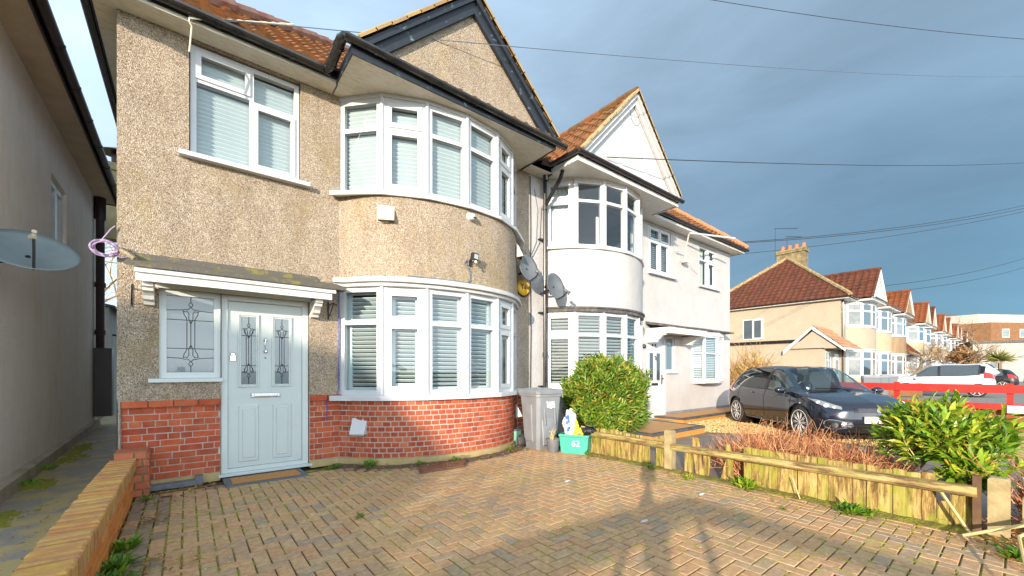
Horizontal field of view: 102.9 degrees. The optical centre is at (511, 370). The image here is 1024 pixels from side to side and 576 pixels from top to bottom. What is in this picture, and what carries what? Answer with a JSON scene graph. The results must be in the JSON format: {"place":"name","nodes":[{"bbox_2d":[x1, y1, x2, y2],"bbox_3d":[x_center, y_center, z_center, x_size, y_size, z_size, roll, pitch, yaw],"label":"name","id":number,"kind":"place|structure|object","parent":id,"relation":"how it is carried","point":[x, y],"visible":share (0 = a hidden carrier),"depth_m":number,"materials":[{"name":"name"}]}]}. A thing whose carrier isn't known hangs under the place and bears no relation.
{"place":"outdoors","nodes":[
{"label":"outdoors","id":0,"kind":"place"},
{"bbox_2d":[0,412,116,575],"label":"path","id":1,"kind":"structure","parent":0,"point":[75,479],"depth_m":4.41,"materials":[{"name":"concrete"}]},
{"bbox_2d":[0,441,99,528],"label":"path moss","id":2,"kind":"object","parent":1,"relation":"on","point":[6,515],"visible":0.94,"depth_m":4.91,"materials":[{"name":"green plant"}]},
{"bbox_2d":[97,303,116,418],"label":"outbuilding","id":3,"kind":"structure","parent":1,"relation":"on","point":[111,326],"depth_m":11.36,"materials":[{"name":"grey"}]},
{"bbox_2d":[103,147,116,242],"bbox_3d":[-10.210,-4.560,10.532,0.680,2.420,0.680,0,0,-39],"label":"house","id":4,"kind":"structure","parent":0,"point":[111,221],"depth_m":10.35,"materials":[{"name":"grey"}]},
{"bbox_2d":[48,0,1023,315],"label":"sky","id":5,"kind":"structure","parent":0,"point":[708,111],"materials":[{"name":"blue"}]},
{"bbox_2d":[104,432,1023,575],"bbox_3d":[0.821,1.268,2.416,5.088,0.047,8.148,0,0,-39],"label":"driveway","id":6,"kind":"structure","parent":0,"point":[527,498],"depth_m":3.19,"materials":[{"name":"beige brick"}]},
{"bbox_2d":[222,468,308,487],"bbox_3d":[-2.863,1.236,4.751,0.815,0.023,0.430,0,0,-39],"label":"doormat","id":7,"kind":"object","parent":6,"relation":"on","point":[262,477],"visible":1,"depth_m":4.68,"materials":[{"name":"brown fabric"}]},
{"bbox_2d":[80,0,567,491],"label":"semi detached house","id":8,"kind":"structure","parent":6,"relation":"on","point":[279,187],"depth_m":5.27,"materials":[{"name":"beige stone"}]},
{"bbox_2d":[88,226,127,257],"bbox_3d":[-4.034,-1.306,4.081,0.284,0.335,0.099,0,0,-39],"label":"coiled cable","id":9,"kind":"object","parent":8,"relation":"hanging from","point":[91,245],"visible":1,"depth_m":4.06,"materials":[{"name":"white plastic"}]},
{"bbox_2d":[159,288,220,377],"bbox_3d":[-3.612,-0.405,4.589,0.541,0.970,0.070,0,0,-39],"label":"window","id":10,"kind":"structure","parent":8,"relation":"in","point":[189,321],"depth_m":4.57,"materials":[{"name":"grey plastic"}]},
{"bbox_2d":[190,44,298,179],"bbox_3d":[-3.205,-3.037,4.952,1.100,1.255,0.127,0,0,-39],"label":"window","id":11,"kind":"structure","parent":8,"relation":"in","point":[223,128],"depth_m":4.93,"materials":[{"name":"white plastic"}]},
{"bbox_2d":[228,301,301,467],"bbox_3d":[-3.026,0.163,5.032,0.784,1.966,0.087,0,0,-39],"label":"front door","id":12,"kind":"structure","parent":8,"relation":"in","point":[265,340],"depth_m":5.01,"materials":[{"name":"grey paint"}]},
{"bbox_2d":[353,327,365,386],"bbox_3d":[-2.522,0.225,6.494,0.350,1.950,0.100,0,0,-39],"label":"window blind","id":13,"kind":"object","parent":8,"relation":"in","point":[363,327],"depth_m":6.50,"materials":[{"name":"white plastic"}]},
{"bbox_2d":[340,286,379,395],"bbox_3d":[-2.025,-0.400,5.562,0.608,1.460,0.155,0,0,10],"label":"window","id":14,"kind":"structure","parent":8,"relation":"in","point":[348,324],"depth_m":5.59,"materials":[{"name":"white plastic"}]},
{"bbox_2d":[340,97,379,190],"bbox_3d":[-2.029,-3.013,5.543,0.608,1.275,0.116,0,0,10],"label":"window","id":15,"kind":"structure","parent":8,"relation":"in","point":[360,155],"depth_m":5.56,"materials":[{"name":"white plastic"}]},
{"bbox_2d":[382,287,424,395],"bbox_3d":[-1.467,-0.400,5.576,0.583,1.460,0.169,0,0,-15],"label":"window","id":16,"kind":"structure","parent":8,"relation":"in","point":[415,323],"depth_m":5.55,"materials":[{"name":"white plastic"}]},
{"bbox_2d":[384,97,424,194],"bbox_3d":[-1.462,-3.013,5.557,0.583,1.275,0.130,0,0,-15],"label":"window","id":17,"kind":"structure","parent":8,"relation":"in","point":[404,161],"depth_m":5.55,"materials":[{"name":"white plastic"}]},
{"bbox_2d":[429,289,464,394],"bbox_3d":[-0.945,-0.400,5.803,0.592,1.460,0.155,0,0,-31],"label":"window","id":18,"kind":"structure","parent":8,"relation":"in","point":[458,327],"depth_m":5.84,"materials":[{"name":"white plastic"}]},
{"bbox_2d":[429,105,464,202],"bbox_3d":[-0.935,-3.013,5.786,0.592,1.275,0.116,0,0,-31],"label":"window","id":19,"kind":"structure","parent":8,"relation":"in","point":[446,164],"depth_m":5.81,"materials":[{"name":"white plastic"}]},
{"bbox_2d":[469,293,495,393],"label":"window","id":20,"kind":"structure","parent":8,"relation":"in","point":[485,326],"depth_m":6.24,"materials":[{"name":"white plastic"}]},
{"bbox_2d":[469,119,495,213],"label":"window","id":21,"kind":"structure","parent":8,"relation":"in","point":[480,171],"depth_m":6.20,"materials":[{"name":"white plastic"}]},
{"bbox_2d":[499,299,510,391],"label":"window","id":22,"kind":"structure","parent":8,"relation":"in","point":[504,330],"depth_m":6.64,"materials":[{"name":"white plastic"}]},
{"bbox_2d":[499,138,510,222],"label":"window","id":23,"kind":"structure","parent":8,"relation":"in","point":[504,169],"depth_m":6.64,"materials":[{"name":"white plastic"}]},
{"bbox_2d":[504,307,515,389],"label":"window","id":24,"kind":"structure","parent":8,"relation":"in","point":[514,307],"depth_m":7.32,"materials":[{"name":"white plastic"}]},
{"bbox_2d":[518,254,541,280],"bbox_3d":[0.316,-1.838,7.276,0.503,0.493,0.386,0,0,14],"label":"satellite dish","id":25,"kind":"object","parent":8,"relation":"attached to","point":[530,271],"visible":0.99,"depth_m":7.32,"materials":[{"name":"grey paint"}]},
{"bbox_2d":[188,15,1023,76],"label":"overhead cable","id":26,"kind":"object","parent":8,"relation":"attached to","point":[561,50],"visible":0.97,"depth_m":6.35,"materials":[{"name":"black plastic"}]},
{"bbox_2d":[330,443,525,468],"bbox_3d":[-0.792,1.240,6.076,3.459,0.036,1.063,0,0,-39],"label":"soil strip","id":27,"kind":"object","parent":6,"relation":"on","point":[517,447],"visible":0.69,"depth_m":5.39,"materials":[{"name":"brown soil"}]},
{"bbox_2d":[418,459,466,473],"bbox_3d":[-0.873,1.237,5.308,0.773,0.023,0.458,0,0,-27],"label":"drain cover","id":28,"kind":"object","parent":6,"relation":"on","point":[438,467],"visible":0.95,"depth_m":5.25,"materials":[{"name":"metal"}]},
{"bbox_2d":[105,448,884,575],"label":"driveway border","id":29,"kind":"object","parent":6,"relation":"on","point":[136,510],"visible":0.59,"depth_m":3.36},
{"bbox_2d":[96,562,141,575],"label":"weed","id":30,"kind":"object","parent":29,"relation":"on","point":[120,572],"visible":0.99,"depth_m":2.40,"materials":[{"name":"green plant"}]},
{"bbox_2d":[100,548,146,572],"bbox_3d":[-2.462,1.185,2.574,0.269,0.125,0.252,0,0,-39],"label":"weed","id":31,"kind":"object","parent":29,"relation":"on","point":[114,563],"visible":0.89,"depth_m":2.58,"materials":[{"name":"green plant"}]},
{"bbox_2d":[109,532,144,552],"bbox_3d":[-2.706,1.201,2.844,0.233,0.092,0.236,0,0,-39],"label":"weed","id":32,"kind":"object","parent":29,"relation":"on","point":[120,545],"visible":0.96,"depth_m":2.84,"materials":[{"name":"green plant"}]},
{"bbox_2d":[517,387,563,449],"bbox_3d":[0.447,0.762,6.697,0.566,0.975,0.707,0,0,-31],"label":"wheelie bin","id":33,"kind":"object","parent":6,"relation":"on","point":[540,407],"visible":0.91,"depth_m":6.46,"materials":[{"name":"grey plastic"}]},
{"bbox_2d":[546,428,559,452],"bbox_3d":[0.633,1.067,6.297,0.216,0.367,0.216,0,0,-39],"label":"plant pot","id":34,"kind":"object","parent":6,"relation":"on","point":[552,444],"visible":1,"depth_m":6.22,"materials":[{"name":"grey plastic"}]},
{"bbox_2d":[111,447,1007,575],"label":"moss","id":35,"kind":"object","parent":6,"relation":"on","point":[786,574],"visible":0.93,"depth_m":3.23,"materials":[{"name":"green plant"}]},
{"bbox_2d":[104,445,1023,575],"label":"weeds","id":36,"kind":"object","parent":6,"relation":"on","point":[214,483],"visible":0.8,"depth_m":3.44,"materials":[{"name":"green plant"}]},
{"bbox_2d":[559,432,591,454],"bbox_3d":[0.995,1.107,6.292,0.464,0.285,0.356,0,0,24],"label":"recycling box","id":37,"kind":"object","parent":6,"relation":"on","point":[577,444],"visible":0.96,"depth_m":6.15,"materials":[{"name":"green plastic"}]},
{"bbox_2d":[562,408,575,434],"bbox_3d":[0.891,0.825,6.318,0.233,0.502,0.229,0,0,19],"label":"carrier bag","id":38,"kind":"object","parent":37,"relation":"in","point":[568,421],"visible":0.84,"depth_m":6.24,"materials":[{"name":"white plastic"}]},
{"bbox_2d":[529,86,749,433],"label":"semi detached house","id":39,"kind":"structure","parent":6,"relation":"on","point":[619,230],"depth_m":8.59,"materials":[{"name":"grey paint"}]},
{"bbox_2d":[538,170,563,387],"bbox_3d":[0.737,-1.250,7.657,0.186,4.960,0.530,0,0,-43],"label":"drainpipe","id":40,"kind":"object","parent":39,"relation":"attached to","point":[546,200],"visible":0.94,"depth_m":7.73,"materials":[{"name":"black plastic"}]},
{"bbox_2d":[540,273,570,299],"bbox_3d":[0.785,-1.538,7.500,0.396,0.502,0.717,0,0,-10],"label":"satellite dish","id":41,"kind":"object","parent":39,"relation":"attached to","point":[557,290],"visible":1,"depth_m":7.47,"materials":[{"name":"grey paint"}]},
{"bbox_2d":[547,312,572,388],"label":"window","id":42,"kind":"structure","parent":39,"relation":"in","point":[551,334],"depth_m":7.87,"materials":[{"name":"white plastic"}]},
{"bbox_2d":[547,180,572,246],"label":"window","id":43,"kind":"structure","parent":39,"relation":"in","point":[559,219],"depth_m":7.88,"materials":[{"name":"white plastic"}]},
{"bbox_2d":[576,180,601,246],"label":"window","id":44,"kind":"structure","parent":39,"relation":"in","point":[578,182],"depth_m":7.87,"materials":[{"name":"white plastic"}]},
{"bbox_2d":[576,312,602,367],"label":"window","id":45,"kind":"structure","parent":39,"relation":"in","point":[578,314],"depth_m":7.92,"materials":[{"name":"white plastic"}]},
{"bbox_2d":[605,313,624,359],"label":"window","id":46,"kind":"structure","parent":39,"relation":"in","point":[621,317],"depth_m":8.14,"materials":[{"name":"white plastic"}]},
{"bbox_2d":[605,182,624,250],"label":"window","id":47,"kind":"structure","parent":39,"relation":"in","point":[610,186],"depth_m":8.13,"materials":[{"name":"white plastic"}]},
{"bbox_2d":[627,315,637,368],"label":"window","id":48,"kind":"structure","parent":39,"relation":"in","point":[635,336],"depth_m":8.57,"materials":[{"name":"white plastic"}]},
{"bbox_2d":[627,189,637,255],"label":"window","id":49,"kind":"structure","parent":39,"relation":"in","point":[634,213],"depth_m":8.57,"materials":[{"name":"white plastic"}]},
{"bbox_2d":[647,339,663,418],"bbox_3d":[3.626,0.180,10.323,0.740,2.020,0.115,0,0,-39],"label":"front door","id":50,"kind":"structure","parent":39,"relation":"in","point":[654,349],"depth_m":10.36,"materials":[{"name":"white plastic"}]},
{"bbox_2d":[648,225,669,275],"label":"window","id":51,"kind":"structure","parent":39,"relation":"in","point":[658,243],"depth_m":10.42,"materials":[{"name":"white plastic"}]},
{"bbox_2d":[665,336,673,371],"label":"window","id":52,"kind":"structure","parent":39,"relation":"in","point":[669,341],"depth_m":10.77,"materials":[{"name":"white plastic"}]},
{"bbox_2d":[691,337,704,380],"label":"window","id":53,"kind":"structure","parent":39,"relation":"in","point":[699,340],"depth_m":11.47,"materials":[{"name":"white plastic"}]},
{"bbox_2d":[699,246,714,287],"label":"window","id":54,"kind":"structure","parent":39,"relation":"in","point":[707,263],"depth_m":12.05,"materials":[{"name":"white plastic"}]},
{"bbox_2d":[701,336,717,379],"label":"window","id":55,"kind":"structure","parent":39,"relation":"in","point":[712,353],"depth_m":11.75,"materials":[{"name":"white plastic"}]},
{"bbox_2d":[607,157,1015,165],"bbox_3d":[16.247,-7.825,15.034,32.503,7.668,0.018,0,0,-27],"label":"overhead cable","id":56,"kind":"object","parent":39,"relation":"attached to","point":[795,163],"visible":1,"depth_m":10.29,"materials":[{"name":"grey plastic"}]},
{"bbox_2d":[664,430,675,469],"bbox_3d":[1.999,1.030,5.161,0.100,0.560,0.100,0,0,-39],"label":"fence post","id":57,"kind":"object","parent":6,"relation":"on","point":[669,453],"visible":0.81,"depth_m":5.13,"materials":[{"name":"wood"}]},
{"bbox_2d":[654,407,731,423],"bbox_3d":[5.461,1.194,11.214,4.280,0.151,0.770,0,0,-39],"label":"tiled step","id":58,"kind":"object","parent":6,"relation":"on","point":[699,415],"visible":0.58,"depth_m":10.46,"materials":[{"name":"tile"}]},
{"bbox_2d":[731,476,763,490],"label":"weed","id":59,"kind":"object","parent":6,"relation":"on","point":[746,484],"visible":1,"depth_m":4.30,"materials":[{"name":"green plant"}]},
{"bbox_2d":[588,452,1023,544],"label":"moss bank","id":60,"kind":"structure","parent":6,"relation":"on","point":[932,524],"depth_m":3.87,"materials":[{"name":"plant"}]},
{"bbox_2d":[670,437,976,528],"bbox_3d":[2.763,1.022,4.082,0.170,0.455,2.500,0,0,-39],"label":"palisade fence","id":61,"kind":"object","parent":60,"relation":"on","point":[896,489],"visible":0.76,"depth_m":3.73,"materials":[{"name":"wood"}]},
{"bbox_2d":[972,474,981,531],"bbox_3d":[3.560,1.035,3.122,0.060,0.470,0.045,0,0,-39],"label":"timber post","id":62,"kind":"object","parent":60,"relation":"on","point":[977,510],"visible":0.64,"depth_m":3.10,"materials":[{"name":"brown wood"}]},
{"bbox_2d":[826,497,869,516],"bbox_3d":[2.935,1.187,3.568,0.282,0.120,0.277,0,0,3],"label":"weed","id":63,"kind":"object","parent":6,"relation":"on","point":[847,507],"visible":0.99,"depth_m":3.54,"materials":[{"name":"green plant"}]},
{"bbox_2d":[961,497,1023,566],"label":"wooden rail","id":64,"kind":"object","parent":6,"relation":"on","point":[1019,536],"visible":1,"depth_m":2.90,"materials":[{"name":"brown wood"}]},
{"bbox_2d":[987,476,1010,538],"bbox_3d":[3.651,1.055,3.057,0.110,0.510,0.110,0,0,-39],"label":"fence post","id":65,"kind":"object","parent":6,"relation":"on","point":[998,501],"visible":0.81,"depth_m":3.02,"materials":[{"name":"wood"}]},
{"bbox_2d":[982,517,1023,564],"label":"bramble litter","id":66,"kind":"object","parent":6,"relation":"on","point":[1013,534],"visible":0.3,"depth_m":2.96,"materials":[{"name":"brown plant"}]},
{"bbox_2d":[990,542,1023,561],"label":"weed","id":67,"kind":"object","parent":6,"relation":"on","point":[1014,552],"visible":0.84,"depth_m":2.70,"materials":[{"name":"green plant"}]},
{"bbox_2d":[559,433,1023,538],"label":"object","id":68,"kind":"structure","parent":0,"point":[706,438],"depth_m":5.49,"materials":[{"name":"brown wood"}]},
{"bbox_2d":[559,351,653,434],"bbox_3d":[1.700,0.407,7.612,1.872,1.582,1.778,0,0,-39],"label":"evergreen shrub","id":69,"kind":"object","parent":68,"relation":"on","point":[602,390],"visible":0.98,"depth_m":7.03,"materials":[{"name":"green plant"}]},
{"bbox_2d":[586,425,663,466],"bbox_3d":[1.530,1.048,5.785,0.151,0.404,1.460,0,0,-39],"label":"palisade fence","id":70,"kind":"object","parent":68,"relation":"on","point":[628,446],"visible":0.84,"depth_m":5.74,"materials":[{"name":"wood"}]},
{"bbox_2d":[607,420,704,439],"bbox_3d":[2.824,1.190,8.153,1.880,0.161,1.170,0,0,-39],"label":"tiled step","id":71,"kind":"object","parent":68,"relation":"on","point":[653,429],"visible":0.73,"depth_m":7.89,"materials":[{"name":"tile"}]},
{"bbox_2d":[708,412,933,501],"bbox_3d":[3.300,0.862,4.485,1.575,0.783,2.043,0,0,-39],"label":"bare hedge","id":72,"kind":"object","parent":68,"relation":"on","point":[829,450],"visible":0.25,"depth_m":4.49,"materials":[{"name":"brown plant"}]},
{"bbox_2d":[865,388,1023,482],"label":"laurel shrub","id":73,"kind":"object","parent":68,"relation":"on","point":[923,430],"visible":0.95,"depth_m":3.49,"materials":[{"name":"green plant"}]},
{"bbox_2d":[928,442,1019,495],"bbox_3d":[3.716,0.801,3.308,0.414,0.455,0.528,0,0,-39],"label":"laurel shrub","id":74,"kind":"object","parent":68,"relation":"on","point":[953,472],"visible":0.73,"depth_m":3.28,"materials":[{"name":"green plant"}]},
{"bbox_2d":[953,445,1023,521],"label":"dead brambles","id":75,"kind":"object","parent":68,"relation":"on","point":[1020,497],"visible":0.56,"depth_m":3.20,"materials":[{"name":"brown plant"}]},
{"bbox_2d":[730,242,889,389],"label":"terraced house","id":76,"kind":"structure","parent":0,"point":[789,308],"depth_m":22.22,"materials":[{"name":"beige paint"}]},
{"bbox_2d":[743,318,762,339],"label":"window","id":77,"kind":"structure","parent":76,"relation":"in","point":[752,328],"depth_m":24.23,"materials":[{"name":"white plastic"}]},
{"bbox_2d":[846,350,861,376],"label":"window","id":78,"kind":"structure","parent":76,"relation":"in","point":[853,358],"depth_m":21.74,"materials":[{"name":"white plastic"}]},
{"bbox_2d":[846,302,861,326],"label":"window","id":79,"kind":"structure","parent":76,"relation":"in","point":[853,310],"depth_m":21.74,"materials":[{"name":"white plastic"}]},
{"bbox_2d":[862,350,871,375],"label":"window","id":80,"kind":"structure","parent":76,"relation":"in","point":[866,354],"depth_m":21.87,"materials":[{"name":"white plastic"}]},
{"bbox_2d":[862,302,871,326],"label":"window","id":81,"kind":"structure","parent":76,"relation":"in","point":[866,307],"depth_m":21.87,"materials":[{"name":"white plastic"}]},
{"bbox_2d":[688,416,1023,461],"bbox_3d":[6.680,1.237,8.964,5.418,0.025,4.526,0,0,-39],"label":"gravel","id":82,"kind":"structure","parent":0,"point":[735,424],"depth_m":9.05,"materials":[{"name":"beige gravel"}]},
{"bbox_2d":[728,360,904,439],"bbox_3d":[6.233,0.491,8.656,2.052,1.614,3.782,0,0,4],"label":"parked hatchback","id":83,"kind":"object","parent":82,"relation":"on","point":[816,394],"visible":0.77,"depth_m":7.97,"materials":[{"name":"black paint"}]},
{"bbox_2d":[713,0,1019,38],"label":"overhead cable","id":84,"kind":"object","parent":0,"point":[861,22],"visible":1,"depth_m":13.71,"materials":[{"name":"grey plastic"}]},
{"bbox_2d":[876,305,902,374],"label":"terraced house","id":85,"kind":"structure","parent":0,"point":[884,333],"depth_m":24.54,"materials":[{"name":"beige paint"}]},
{"bbox_2d":[880,352,888,374],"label":"window","id":86,"kind":"structure","parent":85,"relation":"in","point":[884,356],"depth_m":24.61,"materials":[{"name":"white plastic"}]},
{"bbox_2d":[880,310,888,331],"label":"window","id":87,"kind":"structure","parent":85,"relation":"in","point":[884,314],"depth_m":24.61,"materials":[{"name":"white plastic"}]},
{"bbox_2d":[881,289,921,376],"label":"terraced house","id":88,"kind":"structure","parent":0,"point":[902,300],"depth_m":27.69,"materials":[{"name":"beige concrete"}]},
{"bbox_2d":[906,302,932,375],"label":"terraced house","id":89,"kind":"structure","parent":0,"point":[915,329],"depth_m":32.97,"materials":[{"name":"beige concrete"}]},
{"bbox_2d":[924,306,937,368],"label":"terraced house","id":90,"kind":"structure","parent":0,"point":[927,333],"depth_m":35.51,"materials":[{"name":"white paint"}]},
{"bbox_2d":[931,314,947,364],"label":"terraced house","id":91,"kind":"structure","parent":0,"point":[941,325],"depth_m":39.89,"materials":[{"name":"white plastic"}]},
{"bbox_2d":[891,381,1023,403],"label":"ground","id":92,"kind":"structure","parent":0,"point":[999,398],"depth_m":19.59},
{"bbox_2d":[730,342,782,385],"bbox_3d":[9.262,-0.029,15.914,2.602,2.568,2.393,0,0,-6],"label":"golden bush","id":93,"kind":"object","parent":92,"relation":"on","point":[739,370],"visible":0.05,"depth_m":15.78,"materials":[{"name":"beige plant"}]},
{"bbox_2d":[734,380,1023,429],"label":"red rail fence","id":94,"kind":"object","parent":92,"relation":"on","point":[1009,390],"visible":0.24,"depth_m":9.11,"materials":[{"name":"red metal"}]},
{"bbox_2d":[906,333,948,372],"bbox_3d":[28.805,-0.647,28.884,2.909,3.932,3.644,0,0,21],"label":"street tree","id":95,"kind":"object","parent":92,"relation":"on","point":[921,359],"visible":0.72,"depth_m":28.49,"materials":[{"name":"brown plant"}]},
{"bbox_2d":[898,360,999,397],"bbox_3d":[22.051,0.364,21.055,2.008,1.866,4.034,0,0,-39],"label":"parked people carrier","id":96,"kind":"object","parent":92,"relation":"on","point":[982,373],"visible":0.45,"depth_m":20.11,"materials":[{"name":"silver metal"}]},
{"bbox_2d":[940,365,978,375],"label":"side window","id":97,"kind":"structure","parent":96,"relation":"in","point":[946,370],"depth_m":20.10,"materials":[{"name":"grey glass"}]},
{"bbox_2d":[906,338,1007,370],"bbox_3d":[32.799,-0.621,30.472,4.027,3.879,5.880,0,0,-39],"label":"street tree","id":98,"kind":"object","parent":92,"relation":"on","point":[964,360],"visible":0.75,"depth_m":30.38,"materials":[{"name":"brown plant"}]},
{"bbox_2d":[943,345,980,363],"bbox_3d":[35.278,-0.902,31.975,2.244,2.364,2.194,0,0,-39],"label":"brown bush","id":99,"kind":"object","parent":92,"relation":"on","point":[956,356],"visible":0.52,"depth_m":31.65,"materials":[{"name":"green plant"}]},
{"bbox_2d":[924,317,1023,365],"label":"street tree","id":100,"kind":"object","parent":92,"relation":"on","point":[977,346],"visible":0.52,"depth_m":31.58,"materials":[{"name":"brown plant"}]},
{"bbox_2d":[945,314,1023,341],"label":"block of flats","id":101,"kind":"structure","parent":92,"relation":"on","point":[1004,327],"depth_m":71.21,"materials":[{"name":"orange brick"}]},
{"bbox_2d":[960,340,1023,380],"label":"building","id":102,"kind":"structure","parent":92,"relation":"on","point":[1016,367],"depth_m":48.41,"materials":[{"name":"white paint"}]},
{"bbox_2d":[984,348,1017,368],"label":"palm shrub","id":103,"kind":"object","parent":92,"relation":"on","point":[999,357],"visible":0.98,"depth_m":27.49,"materials":[{"name":"green plant"}]},
{"bbox_2d":[995,369,1018,384],"bbox_3d":[31.750,0.483,28.000,2.073,1.630,3.832,0,0,-39],"label":"parked dark car","id":104,"kind":"object","parent":92,"relation":"on","point":[1003,376],"visible":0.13,"depth_m":26.42,"materials":[{"name":"black metal"}]},
{"label":"ground","id":105,"kind":"structure","parent":0,"visible":0},
{"bbox_2d":[0,0,116,503],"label":"neighbouring house","id":106,"kind":"structure","parent":105,"relation":"on","point":[57,181],"depth_m":5.74,"materials":[{"name":"paint"}]},
{"bbox_2d":[0,229,80,270],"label":"satellite dish","id":107,"kind":"object","parent":106,"relation":"attached to","point":[33,250],"visible":1,"depth_m":4.37,"materials":[{"name":"paint"}]},
{"bbox_2d":[51,180,61,241],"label":"window","id":108,"kind":"structure","parent":106,"relation":"in","point":[56,197],"depth_m":6.54,"materials":[{"name":"white plastic"}]},
{"bbox_2d":[11,446,150,575],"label":"garden wall","id":109,"kind":"structure","parent":105,"relation":"on","point":[80,536],"depth_m":2.49,"materials":[{"name":"orange brick"}]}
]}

